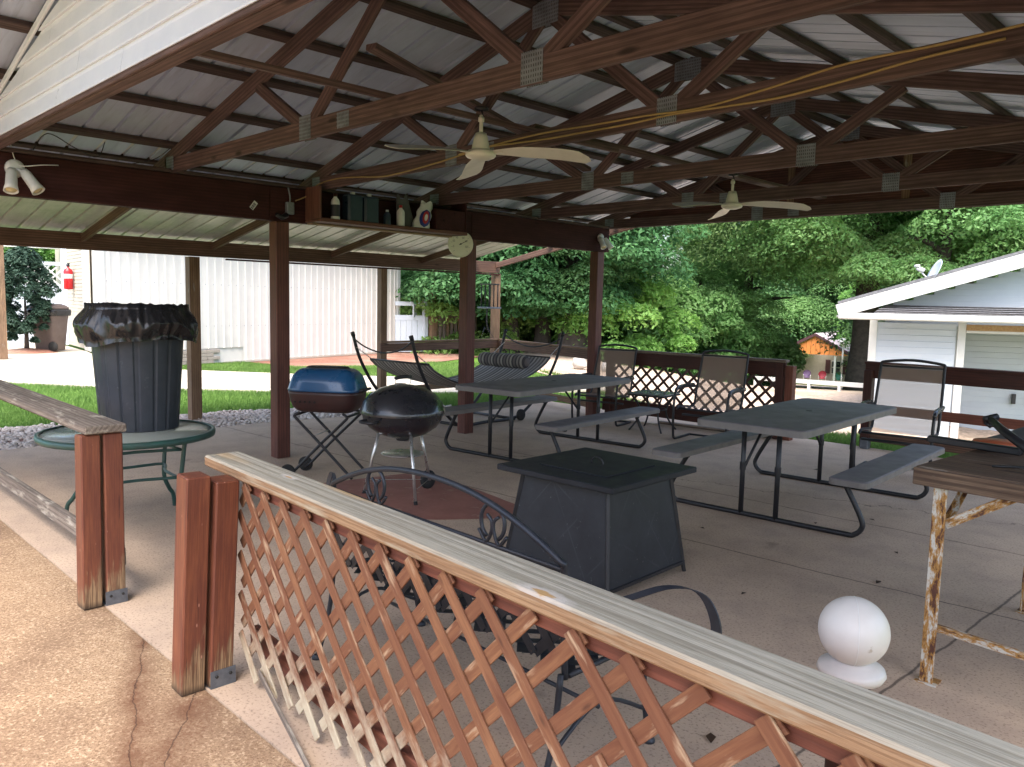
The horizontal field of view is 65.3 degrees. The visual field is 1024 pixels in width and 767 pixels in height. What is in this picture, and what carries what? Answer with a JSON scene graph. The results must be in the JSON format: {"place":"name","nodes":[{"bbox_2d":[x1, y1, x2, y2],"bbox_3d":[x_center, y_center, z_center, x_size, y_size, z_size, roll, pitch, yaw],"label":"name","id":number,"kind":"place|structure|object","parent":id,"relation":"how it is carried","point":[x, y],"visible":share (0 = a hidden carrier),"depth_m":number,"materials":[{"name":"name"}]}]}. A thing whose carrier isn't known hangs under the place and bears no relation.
{"place":"outdoors","nodes":[
{"label":"outdoors","id":0,"kind":"place"},
{"bbox_2d":[0,520,296,766],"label":"patio","id":1,"kind":"structure","parent":0,"point":[80,687],"depth_m":3.27,"materials":[{"name":"concrete"}]},
{"bbox_2d":[0,405,451,449],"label":"gravel","id":2,"kind":"structure","parent":0,"point":[12,435],"depth_m":10.56,"materials":[{"name":"gravel"}]},
{"bbox_2d":[0,380,574,427],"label":"grass","id":3,"kind":"structure","parent":0,"point":[85,398],"depth_m":12.68,"materials":[{"name":"plant"}]},
{"bbox_2d":[0,343,585,393],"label":"walkway","id":4,"kind":"structure","parent":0,"point":[72,366],"depth_m":16.47,"materials":[{"name":"concrete"}]},
{"bbox_2d":[0,245,7,358],"bbox_3d":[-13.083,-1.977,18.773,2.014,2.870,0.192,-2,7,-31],"label":"wooden post","id":5,"kind":"object","parent":4,"relation":"on","point":[3,340],"visible":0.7,"depth_m":19.22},
{"bbox_2d":[3,245,61,342],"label":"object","id":6,"kind":"structure","parent":4,"relation":"on","point":[57,299],"depth_m":25.83,"materials":[{"name":"white"}]},
{"bbox_2d":[4,246,62,353],"bbox_3d":[-13.208,-2.282,21.659,1.652,2.956,1.735,5,7,34],"label":"feathery shrub","id":7,"kind":"object","parent":4,"relation":"on","point":[24,262],"visible":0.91,"depth_m":21.40,"materials":[{"name":"green plant"}]},
{"bbox_2d":[27,304,70,351],"bbox_3d":[-12.891,-1.567,22.303,0.937,1.310,0.840,2,6,10],"label":"wheeled bin","id":8,"kind":"object","parent":4,"relation":"on","point":[53,338],"visible":0.71,"depth_m":22.05,"materials":[{"name":"brown plastic"}]},
{"bbox_2d":[0,344,842,442],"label":"ground","id":9,"kind":"structure","parent":0,"point":[475,358],"depth_m":25.10,"materials":[{"name":"soil"}]},
{"bbox_2d":[4,247,54,282],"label":"deciduous tree","id":10,"kind":"object","parent":9,"relation":"on","point":[51,251],"depth_m":46.91,"materials":[{"name":"green plant"}]},
{"bbox_2d":[4,247,55,282],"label":"deciduous tree","id":11,"kind":"object","parent":9,"relation":"on","point":[45,257],"depth_m":47.70,"materials":[{"name":"green plant"}]},
{"bbox_2d":[55,249,92,351],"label":"beige house","id":12,"kind":"structure","parent":9,"relation":"on","point":[80,293],"depth_m":23.82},
{"bbox_2d":[63,263,73,289],"bbox_3d":[-13.256,-3.201,23.873,0.266,0.785,0.273,-4,8,-45],"label":"fire extinguisher","id":13,"kind":"object","parent":12,"relation":"attached to","point":[68,278],"visible":1,"depth_m":23.79,"materials":[{"name":"red metal"}]},
{"bbox_2d":[91,250,400,364],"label":"metal shed","id":14,"kind":"structure","parent":9,"relation":"on","point":[331,308],"depth_m":20.45,"materials":[{"name":"metal"}]},
{"bbox_2d":[182,360,547,377],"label":"grass","id":15,"kind":"structure","parent":9,"relation":"on","point":[447,369],"depth_m":18.70,"materials":[{"name":"plant"}]},
{"bbox_2d":[253,352,477,366],"bbox_3d":[-3.544,-0.693,22.585,3.400,0.010,7.346,5,7,29],"label":"mulch bed","id":16,"kind":"object","parent":9,"relation":"on","point":[347,360],"visible":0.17,"depth_m":22.38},
{"bbox_2d":[395,300,428,351],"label":"vinyl gate","id":17,"kind":"structure","parent":16,"relation":"on","point":[414,325],"depth_m":25.29,"materials":[{"name":"white"}]},
{"bbox_2d":[400,268,419,307],"bbox_3d":[-3.105,-6.538,32.191,10.126,10.421,10.304,1,6,-3],"label":"deciduous tree","id":18,"kind":"object","parent":9,"relation":"on","point":[402,280],"visible":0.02,"depth_m":28.84,"materials":[{"name":"green plant"}]},
{"bbox_2d":[428,272,476,351],"bbox_3d":[-1.911,-2.885,26.105,0.182,3.650,2.506,6,8,40],"label":"pergola","id":19,"kind":"object","parent":9,"relation":"on","point":[433,329],"visible":0.26,"depth_m":25.76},
{"bbox_2d":[400,278,534,353],"bbox_3d":[-1.759,-2.247,26.908,4.782,3.276,4.638,0,6,-11],"label":"bush","id":20,"kind":"object","parent":9,"relation":"on","point":[439,307],"visible":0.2,"depth_m":25.60,"materials":[{"name":"green plant"}]},
{"bbox_2d":[421,304,555,349],"bbox_3d":[-1.275,-2.492,28.754,5.899,3.644,5.089,-4,8,-44],"label":"bush","id":21,"kind":"object","parent":9,"relation":"on","point":[527,336],"visible":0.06,"depth_m":28.47,"materials":[{"name":"green plant"}]},
{"bbox_2d":[453,341,568,374],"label":"grass","id":22,"kind":"structure","parent":9,"relation":"on","point":[544,370],"depth_m":24.92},
{"bbox_2d":[395,234,645,352],"bbox_3d":[0.205,-5.610,26.310,9.274,9.754,9.114,3,6,12],"label":"deciduous tree","id":23,"kind":"object","parent":9,"relation":"on","point":[537,299],"visible":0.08,"depth_m":23.89,"materials":[{"name":"green plant"}]},
{"bbox_2d":[408,224,711,352],"bbox_3d":[1.293,-6.026,26.203,10.126,10.631,10.304,6,7,36],"label":"deciduous tree","id":24,"kind":"object","parent":9,"relation":"on","point":[538,262],"visible":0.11,"depth_m":24.14,"materials":[{"name":"green plant"}]},
{"bbox_2d":[504,226,676,349],"bbox_3d":[2.255,-6.394,25.385,6.404,11.898,6.365,-1,6,-17],"label":"deciduous tree","id":25,"kind":"object","parent":9,"relation":"on","point":[572,339],"visible":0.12,"depth_m":24.22,"materials":[{"name":"green plant"}]},
{"bbox_2d":[524,272,702,372],"bbox_3d":[3.461,-2.147,26.773,5.499,3.767,5.334,-3,7,-37],"label":"bush","id":26,"kind":"object","parent":9,"relation":"on","point":[660,292],"visible":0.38,"depth_m":25.89,"materials":[{"name":"green plant"}]},
{"bbox_2d":[556,277,725,367],"bbox_3d":[4.719,-2.137,29.566,6.436,3.976,5.552,5,7,29],"label":"bush","id":27,"kind":"object","parent":9,"relation":"on","point":[711,334],"visible":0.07,"depth_m":27.95,"materials":[{"name":"green plant"}]},
{"bbox_2d":[601,275,762,379],"bbox_3d":[5.960,-1.931,29.471,6.972,4.307,6.014,0,6,-17],"label":"bush","id":28,"kind":"object","parent":9,"relation":"on","point":[687,296],"visible":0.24,"depth_m":27.98,"materials":[{"name":"green plant"}]},
{"bbox_2d":[652,256,791,377],"bbox_3d":[7.553,-2.552,32.047,7.159,5.108,7.645,-1,6,-17],"label":"deciduous tree","id":29,"kind":"object","parent":9,"relation":"on","point":[705,277],"visible":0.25,"depth_m":30.59,"materials":[{"name":"green plant"}]},
{"bbox_2d":[672,294,772,384],"bbox_3d":[7.501,-1.657,33.065,6.972,4.307,6.014,1,6,-1],"label":"bush","id":30,"kind":"object","parent":9,"relation":"on","point":[763,351],"visible":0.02,"depth_m":31.08,"materials":[{"name":"green plant"}]},
{"bbox_2d":[659,221,807,301],"bbox_3d":[11.391,-6.841,39.959,8.622,14.442,9.165,-1,6,-18],"label":"deciduous tree","id":31,"kind":"object","parent":9,"relation":"on","point":[756,281],"depth_m":38.65,"materials":[{"name":"green plant"}]},
{"bbox_2d":[664,222,816,307],"bbox_3d":[10.502,-5.410,36.129,8.312,11.534,8.629,-1,6,-19],"label":"deciduous tree","id":32,"kind":"object","parent":9,"relation":"on","point":[706,250],"visible":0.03,"depth_m":35.97,"materials":[{"name":"green plant"}]},
{"bbox_2d":[554,394,957,457],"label":"grass","id":33,"kind":"structure","parent":9,"relation":"on","point":[842,438],"depth_m":10.07,"materials":[{"name":"plant"}]},
{"bbox_2d":[716,295,807,385],"bbox_3d":[9.134,-1.633,34.711,7.508,4.638,6.477,1,6,-6],"label":"bush","id":34,"kind":"object","parent":9,"relation":"on","point":[793,354],"visible":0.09,"depth_m":32.91,"materials":[{"name":"green plant"}]},
{"bbox_2d":[686,248,848,340],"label":"deciduous tree","id":35,"kind":"object","parent":9,"relation":"on","point":[822,295],"visible":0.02,"depth_m":90.32,"materials":[{"name":"green plant"}]},
{"bbox_2d":[694,223,851,376],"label":"deciduous tree","id":36,"kind":"object","parent":9,"relation":"on","point":[807,328],"visible":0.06,"depth_m":83.43,"materials":[{"name":"green plant"}]},
{"bbox_2d":[756,314,812,358],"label":"deciduous tree","id":37,"kind":"object","parent":9,"relation":"on","point":[781,330],"visible":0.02,"depth_m":61.18,"materials":[{"name":"green plant"}]},
{"bbox_2d":[715,250,854,354],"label":"deciduous tree","id":38,"kind":"object","parent":9,"relation":"on","point":[803,309],"visible":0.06,"depth_m":81.11,"materials":[{"name":"green plant"}]},
{"bbox_2d":[792,284,846,353],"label":"deciduous tree","id":39,"kind":"object","parent":9,"relation":"on","point":[820,295],"depth_m":89.62,"materials":[{"name":"green plant"}]},
{"bbox_2d":[797,331,849,386],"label":"cottage","id":40,"kind":"structure","parent":9,"relation":"on","point":[828,362],"depth_m":69.62,"materials":[{"name":"orange wood"}]},
{"bbox_2d":[803,370,810,377],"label":"lawn chair","id":41,"kind":"object","parent":40,"relation":"on","point":[806,373],"visible":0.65,"depth_m":70.36,"materials":[{"name":"purple plastic"}]},
{"bbox_2d":[818,371,825,380],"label":"lawn chair","id":42,"kind":"object","parent":40,"relation":"on","point":[821,374],"visible":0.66,"depth_m":69.58,"materials":[{"name":"red plastic"}]},
{"bbox_2d":[831,360,840,373],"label":"window","id":43,"kind":"structure","parent":40,"relation":"in","point":[838,368],"depth_m":69.76,"materials":[{"name":"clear glass"}]},
{"bbox_2d":[661,205,1023,390],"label":"deciduous tree","id":44,"kind":"object","parent":9,"relation":"on","point":[857,358],"visible":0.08,"depth_m":29.19,"materials":[{"name":"green plant"}]},
{"bbox_2d":[839,338,847,381],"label":"lamp post","id":45,"kind":"object","parent":9,"relation":"on","point":[842,356],"visible":0.61,"depth_m":55.44,"materials":[{"name":"white metal"}]},
{"bbox_2d":[833,280,892,341],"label":"deciduous tree","id":46,"kind":"object","parent":9,"relation":"on","point":[843,295],"depth_m":64.47,"materials":[{"name":"green plant"}]},
{"bbox_2d":[834,280,900,348],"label":"deciduous tree","id":47,"kind":"object","parent":9,"relation":"on","point":[848,331],"depth_m":51.32,"materials":[{"name":"green plant"}]},
{"bbox_2d":[714,204,1023,293],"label":"deciduous tree","id":48,"kind":"object","parent":9,"relation":"on","point":[855,270],"visible":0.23,"depth_m":24.76,"materials":[{"name":"green plant"}]},
{"bbox_2d":[813,207,1021,374],"bbox_3d":[24.259,-6.826,32.359,22.088,17.034,21.275,4,6,22],"label":"deciduous tree","id":49,"kind":"object","parent":9,"relation":"on","point":[845,322],"visible":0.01,"depth_m":34.80,"materials":[{"name":"green plant"}]},
{"bbox_2d":[813,204,1023,299],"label":"deciduous tree","id":50,"kind":"object","parent":9,"relation":"on","point":[903,228],"visible":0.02,"depth_m":25.82,"materials":[{"name":"green plant"}]},
{"bbox_2d":[836,250,1023,438],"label":"blue house","id":51,"kind":"structure","parent":9,"relation":"on","point":[979,323],"depth_m":13.50,"materials":[{"name":"wood"}]},
{"bbox_2d":[914,259,941,278],"bbox_3d":[7.019,-1.825,13.429,0.400,0.523,0.428,-4,8,-45],"label":"satellite dish","id":52,"kind":"object","parent":51,"relation":"attached to","point":[935,268],"visible":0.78,"depth_m":13.41,"materials":[{"name":"white"}]},
{"bbox_2d":[0,402,1023,766],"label":"patio slab","id":53,"kind":"structure","parent":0,"point":[792,582],"depth_m":4.96,"materials":[{"name":"concrete"}]},
{"bbox_2d":[0,380,127,610],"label":"wooden railing","id":54,"kind":"object","parent":53,"relation":"on","point":[95,525],"visible":1,"depth_m":4.21,"materials":[{"name":"weathered wood"},{"name":"red-brown stained wood"},{"name":"galvanised steel"}]},
{"bbox_2d":[33,419,215,510],"bbox_3d":[-2.725,0.668,5.699,1.160,0.680,1.160,-4,8,-45],"label":"patio table","id":55,"kind":"object","parent":53,"relation":"on","point":[184,433],"visible":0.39,"depth_m":5.54,"materials":[{"name":"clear glass"}]},
{"bbox_2d":[72,302,198,432],"bbox_3d":[-2.716,-0.132,5.809,0.832,0.902,0.839,-4,8,-45],"label":"garbage can","id":56,"kind":"object","parent":55,"relation":"on","point":[137,353],"visible":1,"depth_m":5.56,"materials":[{"name":"grey plastic"}]},
{"bbox_2d":[281,365,371,479],"bbox_3d":[-1.677,0.352,7.329,0.771,1.026,0.459,2,6,9],"label":"portable grill","id":57,"kind":"object","parent":53,"relation":"on","point":[327,389],"visible":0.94,"depth_m":7.13,"materials":[{"name":"blue metal"}]},
{"bbox_2d":[324,473,514,519],"bbox_3d":[-0.776,0.960,6.573,1.251,0.002,1.918,-3,7,-35],"label":"red floor paint","id":58,"kind":"object","parent":53,"relation":"on","point":[437,500],"visible":0.45,"depth_m":6.62,"materials":[{"name":"paint"}]},
{"bbox_2d":[359,375,444,504],"bbox_3d":[-0.913,0.439,6.667,0.704,1.024,0.704,1,6,-5],"label":"kettle grill","id":59,"kind":"object","parent":58,"relation":"on","point":[403,412],"visible":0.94,"depth_m":6.43,"materials":[{"name":"black metal"}]},
{"bbox_2d":[350,329,564,425],"bbox_3d":[-0.659,-0.101,11.003,1.173,1.225,3.000,6,8,41],"label":"hammock","id":60,"kind":"object","parent":53,"relation":"on","point":[425,373],"visible":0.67,"depth_m":10.68,"materials":[{"name":"fabric"}]},
{"bbox_2d":[478,352,529,368],"bbox_3d":[-0.127,-0.337,11.583,0.940,0.208,0.208,6,8,41],"label":"bolster pillow","id":61,"kind":"object","parent":60,"relation":"on","point":[504,360],"visible":1,"depth_m":11.47,"materials":[{"name":"fabric"}]},
{"bbox_2d":[0,0,1023,458],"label":"pavilion","id":62,"kind":"structure","parent":53,"relation":"on","point":[232,108],"depth_m":6.58,"materials":[{"name":"brown wood"}]},
{"bbox_2d":[3,159,44,194],"bbox_3d":[-3.833,-1.617,6.261,0.291,0.284,0.178,-4,8,-45],"label":"floodlight","id":63,"kind":"object","parent":62,"relation":"attached to","point":[14,171],"visible":1,"depth_m":6.26,"materials":[{"name":"white plastic"}]},
{"bbox_2d":[11,145,58,166],"bbox_3d":[-3.778,-1.793,6.335,0.329,0.166,0.083,-3,7,-36],"label":"wire","id":64,"kind":"object","parent":62,"relation":"attached to","point":[33,165],"visible":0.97,"depth_m":6.30,"materials":[{"name":"white plastic"}]},
{"bbox_2d":[33,133,104,156],"bbox_3d":[-3.573,-1.934,6.484,0.538,0.152,0.122,-4,8,-41],"label":"wire","id":65,"kind":"object","parent":62,"relation":"attached to","point":[69,144],"visible":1,"depth_m":6.43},
{"bbox_2d":[275,187,293,219],"bbox_3d":[-2.251,-1.792,7.894,0.063,0.357,0.224,5,7,34],"label":"junction box","id":66,"kind":"object","parent":62,"relation":"attached to","point":[289,207],"visible":1,"depth_m":7.92,"materials":[{"name":"black paint"}]},
{"bbox_2d":[305,185,466,237],"bbox_3d":[-1.304,-1.883,8.643,1.932,0.462,0.314,-4,8,-45],"label":"wall shelf","id":67,"kind":"object","parent":62,"relation":"attached to","point":[313,203],"depth_m":8.30,"materials":[{"name":"brown wood"}]},
{"bbox_2d":[331,193,339,218],"bbox_3d":[-1.777,-1.775,8.039,0.094,0.270,0.094,-4,8,-45],"label":"bottle","id":68,"kind":"object","parent":67,"relation":"on","point":[335,208],"visible":0.94,"depth_m":8.01,"materials":[{"name":"white plastic"}]},
{"bbox_2d":[342,192,362,221],"bbox_3d":[-1.641,-1.812,8.227,0.180,0.313,0.140,-4,8,-45],"label":"jug","id":69,"kind":"object","parent":67,"relation":"on","point":[352,206],"visible":0.89,"depth_m":8.17,"materials":[{"name":"blue plastic"}]},
{"bbox_2d":[362,194,378,222],"bbox_3d":[-1.499,-1.823,8.367,0.180,0.313,0.140,-4,8,-45],"label":"jug","id":70,"kind":"object","parent":67,"relation":"on","point":[370,209],"visible":0.84,"depth_m":8.31,"materials":[{"name":"blue plastic"}]},
{"bbox_2d":[383,210,390,224],"bbox_3d":[-1.330,-1.763,8.514,0.082,0.170,0.082,-4,8,-45],"label":"bottle","id":71,"kind":"object","parent":67,"relation":"on","point":[387,217],"visible":0.91,"depth_m":8.48,"materials":[{"name":"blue plastic"}]},
{"bbox_2d":[396,205,404,225],"bbox_3d":[-1.202,-1.804,8.623,0.089,0.235,0.089,-4,8,-45],"label":"bottle","id":72,"kind":"object","parent":67,"relation":"on","point":[400,216],"visible":0.89,"depth_m":8.59,"materials":[{"name":"white plastic"}]},
{"bbox_2d":[396,194,412,226],"bbox_3d":[-1.167,-1.890,8.803,0.268,0.371,0.140,-4,8,-45],"label":"plastic sack","id":73,"kind":"object","parent":67,"relation":"on","point":[404,202],"visible":0.65,"depth_m":8.74,"materials":[{"name":"grey plastic"}]},
{"bbox_2d":[412,200,432,227],"bbox_3d":[-0.991,-1.863,8.834,0.294,0.320,0.129,-4,8,-45],"label":"charcoal bag","id":74,"kind":"object","parent":67,"relation":"on","point":[422,219],"visible":0.94,"depth_m":8.80,"materials":[{"name":"paper"}]},
{"bbox_2d":[429,208,464,231],"bbox_3d":[-0.757,-1.848,9.117,0.430,0.243,0.180,-4,8,-45],"label":"storage box","id":75,"kind":"object","parent":67,"relation":"on","point":[444,219],"visible":0.66,"depth_m":9.02,"materials":[{"name":"wood"}]},
{"bbox_2d":[448,233,472,256],"bbox_3d":[-0.613,-1.661,9.519,0.316,0.316,0.032,-1,6,-23],"label":"dial thermometer","id":76,"kind":"object","parent":62,"relation":"attached to","point":[460,246],"visible":0.94,"depth_m":9.52,"materials":[{"name":"beige paint"}]},
{"bbox_2d":[378,339,586,406],"bbox_3d":[-0.105,-0.171,12.548,2.662,0.885,3.076,-4,8,-45],"label":"wooden railing","id":77,"kind":"object","parent":62,"relation":"attached to","point":[550,349],"visible":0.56,"depth_m":13.18,"materials":[{"name":"brown wood"}]},
{"bbox_2d":[384,106,590,179],"bbox_3d":[-0.075,-1.627,5.223,1.179,0.374,1.308,4,6,21],"label":"ceiling fan","id":78,"kind":"object","parent":62,"relation":"hanging from","point":[479,153],"visible":1,"depth_m":5.22,"materials":[{"name":"beige paint"}]},
{"bbox_2d":[477,281,500,337],"bbox_3d":[-0.399,-1.362,13.911,0.314,1.125,0.300,-4,8,-45],"label":"wind chime","id":79,"kind":"object","parent":62,"relation":"hanging from","point":[489,307],"visible":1,"depth_m":13.88,"materials":[{"name":"black paint"}]},
{"bbox_2d":[597,234,613,249],"bbox_3d":[1.327,-2.016,11.356,0.254,0.233,0.168,-4,8,-45],"label":"floodlight","id":80,"kind":"object","parent":62,"relation":"attached to","point":[605,243],"visible":1,"depth_m":11.36,"materials":[{"name":"white plastic"}]},
{"bbox_2d":[295,23,1023,200],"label":"extension cord","id":81,"kind":"object","parent":62,"relation":"attached to","point":[875,57],"visible":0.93,"depth_m":4.32,"materials":[{"name":"yellow rubber"}]},
{"bbox_2d":[458,37,1005,154],"bbox_3d":[0.838,-1.611,4.849,0.013,0.073,3.860,-4,8,-41],"label":"extension cord","id":82,"kind":"object","parent":62,"relation":"attached to","point":[858,76],"visible":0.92,"depth_m":4.18,"materials":[{"name":"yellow rubber"}]},
{"bbox_2d":[672,173,810,219],"bbox_3d":[2.160,-1.758,7.351,1.120,0.355,1.242,5,7,33],"label":"ceiling fan","id":83,"kind":"object","parent":62,"relation":"hanging from","point":[731,203],"visible":0.99,"depth_m":7.34,"materials":[{"name":"beige paint"}]},
{"bbox_2d":[312,466,721,766],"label":"garden bench","id":84,"kind":"object","parent":53,"relation":"on","point":[544,646],"visible":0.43,"depth_m":2.88,"materials":[{"name":"black metal"}]},
{"bbox_2d":[443,373,659,460],"bbox_3d":[0.398,0.357,8.968,1.734,0.774,2.162,6,7,39],"label":"picnic table","id":85,"kind":"object","parent":53,"relation":"on","point":[530,387],"visible":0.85,"depth_m":8.69,"materials":[{"name":"grey plastic"}]},
{"bbox_2d":[293,469,897,742],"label":"dead leaves","id":86,"kind":"object","parent":53,"relation":"on","point":[711,737],"visible":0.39,"depth_m":3.06,"materials":[{"name":"brown plant"}]},
{"bbox_2d":[497,447,696,592],"bbox_3d":[0.515,0.800,4.919,0.870,0.718,0.870,7,8,43],"label":"fire pit table","id":87,"kind":"object","parent":53,"relation":"on","point":[606,520],"visible":0.79,"depth_m":4.67,"materials":[{"name":"black paint"}]},
{"bbox_2d":[171,451,1023,766],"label":"lattice fence","id":88,"kind":"object","parent":53,"relation":"on","point":[777,701],"visible":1,"depth_m":2.26,"materials":[{"name":"red wood"}]},
{"bbox_2d":[571,344,637,426],"bbox_3d":[1.307,0.000,11.123,0.707,1.082,0.735,5,7,33],"label":"patio chair","id":89,"kind":"object","parent":53,"relation":"on","point":[615,362],"visible":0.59,"depth_m":11.27,"materials":[{"name":"black painted metal"},{"name":"tan mesh fabric"}]},
{"bbox_2d":[627,389,680,433],"bbox_3d":[1.868,0.368,10.574,0.530,0.507,0.530,5,7,35],"label":"side table","id":90,"kind":"object","parent":53,"relation":"on","point":[646,393],"visible":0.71,"depth_m":10.48,"materials":[{"name":"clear glass"}]},
{"bbox_2d":[602,350,796,440],"bbox_3d":[2.425,0.097,10.829,2.812,1.002,0.134,6,8,40],"label":"lattice fence","id":91,"kind":"object","parent":53,"relation":"on","point":[783,384],"visible":0.42,"depth_m":10.81,"materials":[{"name":"red wood"}]},
{"bbox_2d":[672,350,749,438],"bbox_3d":[2.464,0.147,9.822,0.721,1.104,0.750,6,7,37],"label":"patio chair","id":92,"kind":"object","parent":53,"relation":"on","point":[720,385],"visible":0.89,"depth_m":9.98,"materials":[{"name":"black painted metal"},{"name":"tan mesh fabric"}]},
{"bbox_2d":[652,398,944,537],"bbox_3d":[2.471,0.622,6.815,1.734,0.774,2.162,6,8,41],"label":"picnic table","id":93,"kind":"object","parent":53,"relation":"on","point":[803,418],"visible":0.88,"depth_m":6.43,"materials":[{"name":"grey plastic"}]},
{"bbox_2d":[816,596,890,766],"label":"finial post","id":94,"kind":"object","parent":53,"relation":"on","point":[854,632],"visible":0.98,"depth_m":1.85,"materials":[{"name":"white wood"}]},
{"bbox_2d":[854,359,946,469],"bbox_3d":[3.990,0.332,8.178,0.743,1.138,0.772,6,7,37],"label":"patio chair","id":95,"kind":"object","parent":53,"relation":"on","point":[914,395],"visible":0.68,"depth_m":8.33,"materials":[{"name":"black painted metal"},{"name":"tan mesh fabric"}]},
{"bbox_2d":[859,361,1023,453],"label":"wooden railing","id":96,"kind":"object","parent":53,"relation":"on","point":[991,378],"visible":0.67,"depth_m":8.87,"materials":[{"name":"red wood"}]},
{"bbox_2d":[913,449,1023,687],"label":"workbench","id":97,"kind":"object","parent":53,"relation":"on","point":[973,472],"visible":0.9,"depth_m":3.47,"materials":[{"name":"brown metal"}]},
{"bbox_2d":[928,435,1022,455],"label":"black bar","id":98,"kind":"object","parent":97,"relation":"on","point":[997,448],"visible":0.86,"depth_m":3.86,"materials":[{"name":"paint"}]},
{"bbox_2d":[972,438,1015,446],"bbox_3d":[2.377,0.288,3.917,0.210,0.020,0.210,-4,8,-45],"label":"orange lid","id":99,"kind":"object","parent":97,"relation":"on","point":[1006,442],"visible":0.52,"depth_m":3.90,"materials":[{"name":"plastic"}]},
{"bbox_2d":[982,413,1023,451],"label":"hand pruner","id":100,"kind":"object","parent":97,"relation":"on","point":[990,421],"visible":1,"depth_m":3.73,"materials":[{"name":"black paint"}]},
{"bbox_2d":[987,427,1023,439],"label":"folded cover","id":101,"kind":"object","parent":97,"relation":"on","point":[1019,432],"visible":0.29,"depth_m":4.10,"materials":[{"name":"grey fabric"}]},
{"bbox_2d":[992,465,1023,468],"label":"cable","id":102,"kind":"object","parent":97,"relation":"on","point":[1007,466],"visible":1,"depth_m":3.47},
{"bbox_2d":[572,358,586,368],"bbox_3d":[1.757,-0.577,20.647,0.391,0.431,0.350,4,6,22],"label":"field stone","id":103,"kind":"object","parent":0,"point":[579,363],"visible":0.68,"depth_m":20.52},
{"bbox_2d":[512,351,999,440],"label":"gravel drive","id":104,"kind":"structure","parent":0,"point":[563,365],"depth_m":17.57,"materials":[{"name":"gravel"}]},
{"bbox_2d":[753,376,862,390],"bbox_3d":[8.899,0.205,23.963,0.098,0.839,4.547,-2,7,-27],"label":"white rail","id":105,"kind":"object","parent":104,"relation":"on","point":[808,382],"visible":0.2,"depth_m":23.46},
{"bbox_2d":[767,384,842,388],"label":"gravel road","id":106,"kind":"structure","parent":0,"point":[815,386],"depth_m":43.18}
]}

